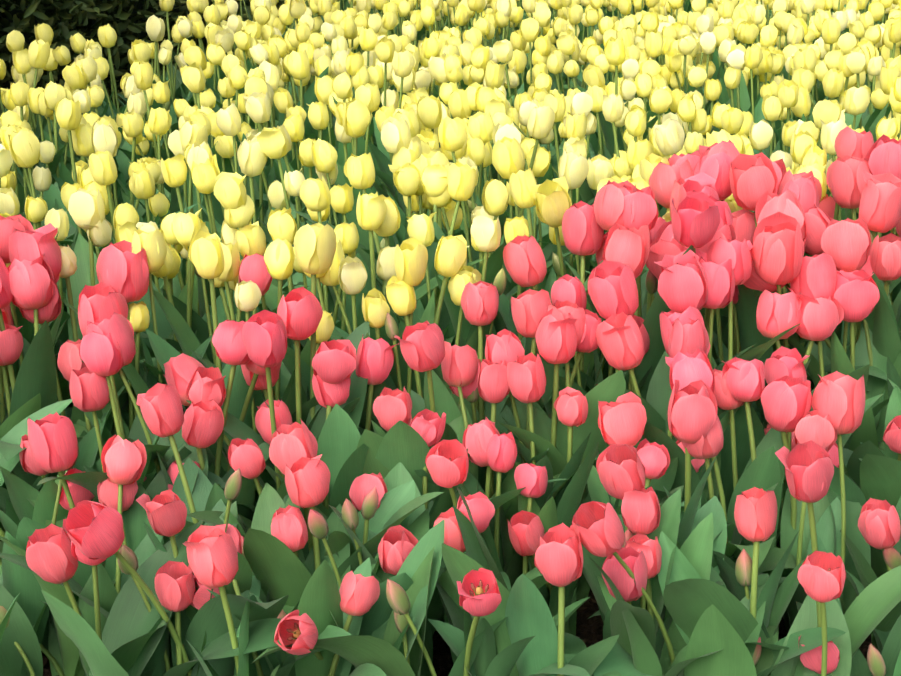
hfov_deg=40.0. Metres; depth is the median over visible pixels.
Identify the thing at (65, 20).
conifer hedge
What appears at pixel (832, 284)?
pink tulip flowers
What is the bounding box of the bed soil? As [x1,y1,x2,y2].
[41,513,871,675]
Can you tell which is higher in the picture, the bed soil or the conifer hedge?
the conifer hedge
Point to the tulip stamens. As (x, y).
(297, 633)
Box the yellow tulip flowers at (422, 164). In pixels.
[0,0,900,342]
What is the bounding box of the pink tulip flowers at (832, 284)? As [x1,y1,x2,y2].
[0,126,900,675]
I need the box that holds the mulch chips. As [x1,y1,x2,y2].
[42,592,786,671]
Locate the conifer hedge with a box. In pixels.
[0,0,305,116]
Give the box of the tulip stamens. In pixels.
[194,427,899,640]

